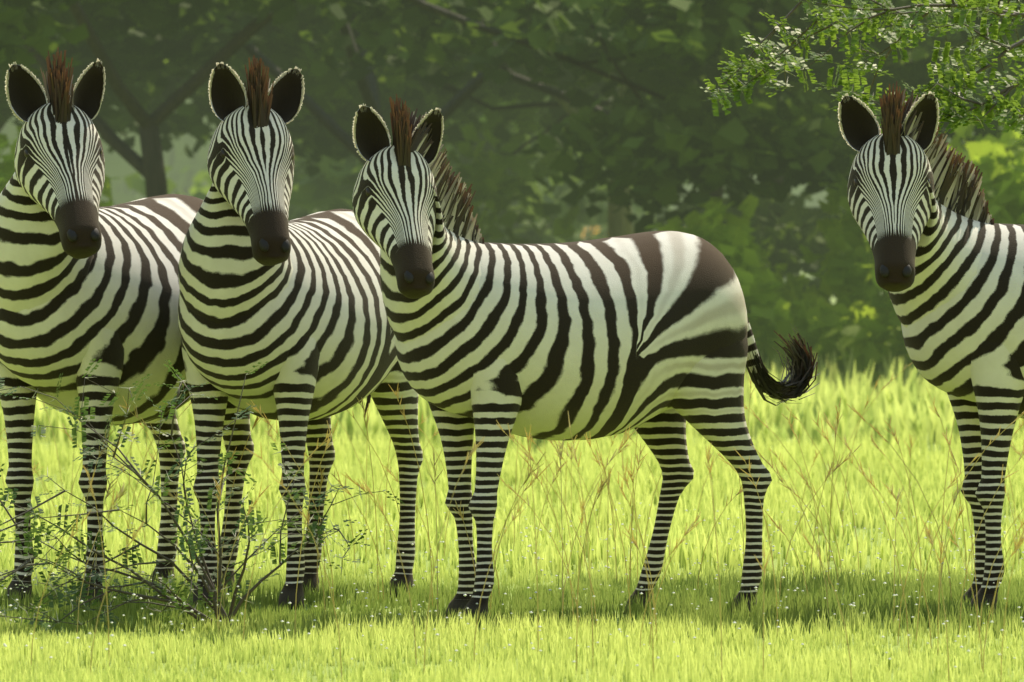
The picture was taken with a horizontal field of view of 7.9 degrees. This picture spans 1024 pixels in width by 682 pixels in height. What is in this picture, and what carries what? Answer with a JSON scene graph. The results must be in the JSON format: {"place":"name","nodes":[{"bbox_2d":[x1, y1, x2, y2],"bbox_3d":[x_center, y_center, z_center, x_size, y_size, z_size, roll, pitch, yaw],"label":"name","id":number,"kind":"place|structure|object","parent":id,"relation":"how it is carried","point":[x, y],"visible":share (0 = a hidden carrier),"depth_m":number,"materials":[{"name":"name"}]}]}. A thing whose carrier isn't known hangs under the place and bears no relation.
{"place":"outdoors","nodes":[
{"label":"outdoors","id":0,"kind":"place"},
{"bbox_2d":[0,422,1023,577],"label":"grass","id":1,"kind":"structure","parent":0,"point":[929,475],"depth_m":33.50,"materials":[{"name":"green plant"}]},
{"bbox_2d":[0,327,1023,451],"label":"grass","id":2,"kind":"structure","parent":0,"point":[907,400],"depth_m":47.80,"materials":[{"name":"green plant"}]},
{"bbox_2d":[0,260,1023,681],"bbox_3d":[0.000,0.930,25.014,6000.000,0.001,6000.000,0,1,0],"label":"terrain","id":3,"kind":"structure","parent":0,"point":[856,532],"depth_m":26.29,"materials":[{"name":"green plant"}]},
{"bbox_2d":[0,126,111,206],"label":"foliage","id":4,"kind":"object","parent":3,"relation":"on","point":[106,191],"depth_m":64.37,"materials":[{"name":"green plant"}]},
{"bbox_2d":[0,137,120,206],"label":"foliage","id":5,"kind":"object","parent":3,"relation":"on","point":[7,170],"depth_m":59.73,"materials":[{"name":"green plant"}]},
{"bbox_2d":[0,488,203,630],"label":"twig shrub","id":6,"kind":"object","parent":3,"relation":"on","point":[46,599],"visible":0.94,"depth_m":24.17,"materials":[{"name":"green plant"}]},
{"bbox_2d":[0,531,211,624],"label":"twig shrub","id":7,"kind":"object","parent":3,"relation":"on","point":[63,567],"visible":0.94,"depth_m":24.02,"materials":[{"name":"green plant"}]},
{"bbox_2d":[0,463,211,625],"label":"twig shrub","id":8,"kind":"object","parent":3,"relation":"on","point":[40,528],"visible":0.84,"depth_m":24.28,"materials":[{"name":"green plant"}]},
{"bbox_2d":[0,100,216,204],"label":"tree","id":9,"kind":"object","parent":3,"relation":"on","point":[10,131],"visible":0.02,"depth_m":195.19,"materials":[{"name":"green plant"}]},
{"bbox_2d":[0,359,229,619],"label":"twig shrub","id":10,"kind":"object","parent":3,"relation":"on","point":[125,464],"visible":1,"depth_m":24.10,"materials":[{"name":"green plant"}]},
{"bbox_2d":[0,467,249,626],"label":"twig shrub","id":11,"kind":"object","parent":3,"relation":"on","point":[168,561],"visible":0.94,"depth_m":24.16,"materials":[{"name":"green plant"}]},
{"bbox_2d":[0,49,253,607],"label":"zebra","id":12,"kind":"object","parent":3,"relation":"on","point":[85,279],"visible":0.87,"depth_m":25.74,"materials":[{"name":"multicoloured"}]},
{"bbox_2d":[100,99,207,201],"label":"tree","id":13,"kind":"object","parent":3,"relation":"on","point":[125,168],"depth_m":198.11,"materials":[{"name":"green plant"}]},
{"bbox_2d":[0,393,320,621],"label":"twig shrub","id":14,"kind":"object","parent":3,"relation":"on","point":[196,568],"visible":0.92,"depth_m":23.96,"materials":[{"name":"green plant"}]},
{"bbox_2d":[125,99,208,198],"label":"tree","id":15,"kind":"object","parent":3,"relation":"on","point":[179,147],"visible":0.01,"depth_m":197.16,"materials":[{"name":"green plant"}]},
{"bbox_2d":[180,166,209,194],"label":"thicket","id":16,"kind":"object","parent":3,"relation":"on","point":[198,178],"depth_m":120.47,"materials":[{"name":"green plant"}]},
{"bbox_2d":[147,360,253,624],"bbox_3d":[-1.001,0.503,24.080,0.334,0.883,0.566,0,1,-6],"label":"twig shrub","id":17,"kind":"object","parent":3,"relation":"on","point":[174,403],"visible":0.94,"depth_m":24.19,"materials":[{"name":"green plant"}]},
{"bbox_2d":[72,362,345,619],"bbox_3d":[-1.010,0.503,24.335,0.522,0.874,0.940,1,1,35],"label":"twig shrub","id":18,"kind":"object","parent":3,"relation":"on","point":[221,466],"visible":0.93,"depth_m":24.28,"materials":[{"name":"green plant"}]},
{"bbox_2d":[124,143,327,220],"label":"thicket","id":19,"kind":"object","parent":3,"relation":"on","point":[135,181],"visible":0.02,"depth_m":90.75,"materials":[{"name":"green plant"}]},
{"bbox_2d":[226,483,266,616],"bbox_3d":[-0.832,0.697,24.159,0.124,0.494,0.418,0,1,-12],"label":"twig shrub","id":20,"kind":"object","parent":3,"relation":"on","point":[251,523],"visible":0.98,"depth_m":24.18,"materials":[{"name":"green plant"}]},
{"bbox_2d":[0,0,527,177],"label":"acacia","id":21,"kind":"object","parent":3,"relation":"on","point":[319,141],"visible":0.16,"depth_m":71.48,"materials":[{"name":"green plant"}]},
{"bbox_2d":[178,55,422,609],"bbox_3d":[-0.764,-0.031,25.962,0.707,1.898,1.792,0,1,22],"label":"zebra","id":22,"kind":"object","parent":3,"relation":"on","point":[297,305],"visible":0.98,"depth_m":25.57,"materials":[{"name":"multicoloured"}]},
{"bbox_2d":[226,443,404,622],"bbox_3d":[-0.599,0.637,24.124,0.414,0.615,0.687,0,1,-31],"label":"twig shrub","id":23,"kind":"object","parent":3,"relation":"on","point":[320,528],"visible":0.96,"depth_m":24.24,"materials":[{"name":"green plant"}]},
{"bbox_2d":[200,152,655,242],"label":"thicket","id":24,"kind":"object","parent":3,"relation":"on","point":[547,198],"visible":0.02,"depth_m":99.98,"materials":[{"name":"green plant"}]},
{"bbox_2d":[0,0,922,193],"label":"tree foliage","id":25,"kind":"object","parent":3,"relation":"on","point":[519,19],"visible":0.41,"depth_m":62.96,"materials":[{"name":"green plant"}]},
{"bbox_2d":[290,98,632,243],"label":"thicket","id":26,"kind":"object","parent":3,"relation":"on","point":[328,187],"visible":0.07,"depth_m":82.49,"materials":[{"name":"green plant"}]},
{"bbox_2d":[0,0,965,233],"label":"tree","id":27,"kind":"object","parent":3,"relation":"on","point":[691,138],"visible":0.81,"depth_m":60.46,"materials":[{"name":"green plant"}]},
{"bbox_2d":[0,362,1023,681],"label":"grass stalks","id":28,"kind":"object","parent":3,"relation":"on","point":[632,500],"depth_m":24.52,"materials":[{"name":"plant"}]},
{"bbox_2d":[0,501,1023,671],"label":"wildflowers","id":29,"kind":"object","parent":3,"relation":"on","point":[386,607],"visible":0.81,"depth_m":24.30,"materials":[{"name":"white plant"}]},
{"bbox_2d":[164,15,940,236],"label":"foliage","id":30,"kind":"object","parent":3,"relation":"on","point":[616,223],"visible":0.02,"depth_m":69.95,"materials":[{"name":"green plant"}]},
{"bbox_2d":[137,0,1023,304],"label":"foliage","id":31,"kind":"object","parent":3,"relation":"on","point":[791,228],"visible":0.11,"depth_m":69.83,"materials":[{"name":"green plant"}]},
{"bbox_2d":[352,94,819,617],"bbox_3d":[0.213,0.057,24.989,1.912,1.747,0.666,-1,1,-39],"label":"zebra","id":32,"kind":"object","parent":3,"relation":"on","point":[649,336],"visible":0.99,"depth_m":24.71,"materials":[{"name":"multicoloured"}]},
{"bbox_2d":[502,97,690,238],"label":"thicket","id":33,"kind":"object","parent":3,"relation":"on","point":[604,235],"depth_m":107.97,"materials":[{"name":"green plant"}]},
{"bbox_2d":[201,1,1023,276],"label":"foliage","id":34,"kind":"object","parent":3,"relation":"on","point":[323,81],"visible":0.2,"depth_m":69.18,"materials":[{"name":"green plant"}]},
{"bbox_2d":[586,174,820,228],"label":"tree","id":35,"kind":"object","parent":3,"relation":"on","point":[688,188],"depth_m":262.68,"materials":[{"name":"green plant"}]},
{"bbox_2d":[415,25,1016,234],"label":"foliage","id":36,"kind":"object","parent":3,"relation":"on","point":[492,118],"visible":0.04,"depth_m":72.41,"materials":[{"name":"green plant"}]},
{"bbox_2d":[644,194,793,357],"bbox_3d":[1.471,-0.344,59.914,1.592,1.681,1.733,0,1,0],"label":"bush","id":37,"kind":"object","parent":3,"relation":"on","point":[732,243],"visible":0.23,"depth_m":59.74,"materials":[{"name":"green plant"}]},
{"bbox_2d":[752,237,832,320],"bbox_3d":[1.923,-0.283,63.980,1.806,1.468,2.150,0,1,-13],"label":"bush","id":38,"kind":"object","parent":3,"relation":"on","point":[790,289],"visible":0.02,"depth_m":63.90,"materials":[{"name":"green plant"}]},
{"bbox_2d":[756,182,841,207],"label":"tree","id":39,"kind":"object","parent":3,"relation":"on","point":[797,191],"visible":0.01,"depth_m":258.11,"materials":[{"name":"green plant"}]},
{"bbox_2d":[591,13,1023,328],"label":"foliage","id":40,"kind":"object","parent":3,"relation":"on","point":[956,35],"visible":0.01,"depth_m":69.46,"materials":[{"name":"green plant"}]},
{"bbox_2d":[745,296,914,395],"bbox_3d":[2.632,0.179,60.094,1.597,1.094,1.451,0,1,0],"label":"bush","id":41,"kind":"object","parent":3,"relation":"on","point":[823,328],"visible":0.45,"depth_m":59.81,"materials":[{"name":"green plant"}]},
{"bbox_2d":[799,120,981,329],"bbox_3d":[3.346,-0.704,62.081,2.181,2.350,2.280,0,1,-11],"label":"bush","id":42,"kind":"object","parent":3,"relation":"on","point":[848,284],"visible":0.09,"depth_m":61.49,"materials":[{"name":"green plant"}]},
{"bbox_2d":[822,126,1023,263],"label":"foliage","id":43,"kind":"object","parent":3,"relation":"on","point":[963,149],"depth_m":68.00,"materials":[{"name":"green plant"}]},
{"bbox_2d":[838,81,1023,612],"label":"zebra","id":44,"kind":"object","parent":3,"relation":"on","point":[948,253],"visible":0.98,"depth_m":25.16,"materials":[{"name":"multicoloured"}]},
{"bbox_2d":[855,154,1023,323],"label":"bush","id":45,"kind":"object","parent":3,"relation":"on","point":[871,273],"visible":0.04,"depth_m":59.55,"materials":[{"name":"green plant"}]},
{"bbox_2d":[863,112,1023,345],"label":"bush","id":46,"kind":"object","parent":3,"relation":"on","point":[988,154],"visible":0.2,"depth_m":59.57,"materials":[{"name":"green plant"}]},
{"bbox_2d":[943,68,1002,149],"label":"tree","id":47,"kind":"object","parent":3,"relation":"on","point":[948,140],"depth_m":248.78,"materials":[{"name":"green plant"}]},
{"bbox_2d":[959,86,1023,152],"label":"foliage","id":48,"kind":"object","parent":3,"relation":"on","point":[998,137],"visible":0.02,"depth_m":62.96,"materials":[{"name":"green plant"}]},
{"bbox_2d":[554,224,587,242],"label":"thicket","id":49,"kind":"object","parent":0,"point":[583,226],"depth_m":123.46,"materials":[{"name":"green plant"}]},
{"bbox_2d":[583,201,645,239],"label":"thicket","id":50,"kind":"object","parent":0,"point":[587,235],"depth_m":132.00,"materials":[{"name":"green plant"}]},
{"bbox_2d":[700,0,1023,115],"bbox_3d":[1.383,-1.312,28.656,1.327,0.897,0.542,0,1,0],"label":"tree branch","id":51,"kind":"object","parent":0,"point":[737,90],"visible":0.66,"depth_m":28.64,"materials":[{"name":"green plant"}]},
{"bbox_2d":[857,0,963,133],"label":"tree branch","id":52,"kind":"object","parent":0,"point":[872,104],"visible":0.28,"depth_m":29.36,"materials":[{"name":"green plant"}]},
{"bbox_2d":[812,0,1023,133],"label":"tree branch","id":53,"kind":"object","parent":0,"point":[969,80],"visible":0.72,"depth_m":28.09,"materials":[{"name":"green plant"}]},
{"bbox_2d":[885,62,1023,133],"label":"tree branch","id":54,"kind":"object","parent":53,"relation":"attached to","point":[988,103],"visible":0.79,"depth_m":27.62,"materials":[{"name":"green plant"}]},
{"bbox_2d":[992,74,1023,144],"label":"tree branch","id":55,"kind":"object","parent":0,"point":[1014,123],"visible":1,"depth_m":27.31,"materials":[{"name":"green plant"}]}
]}

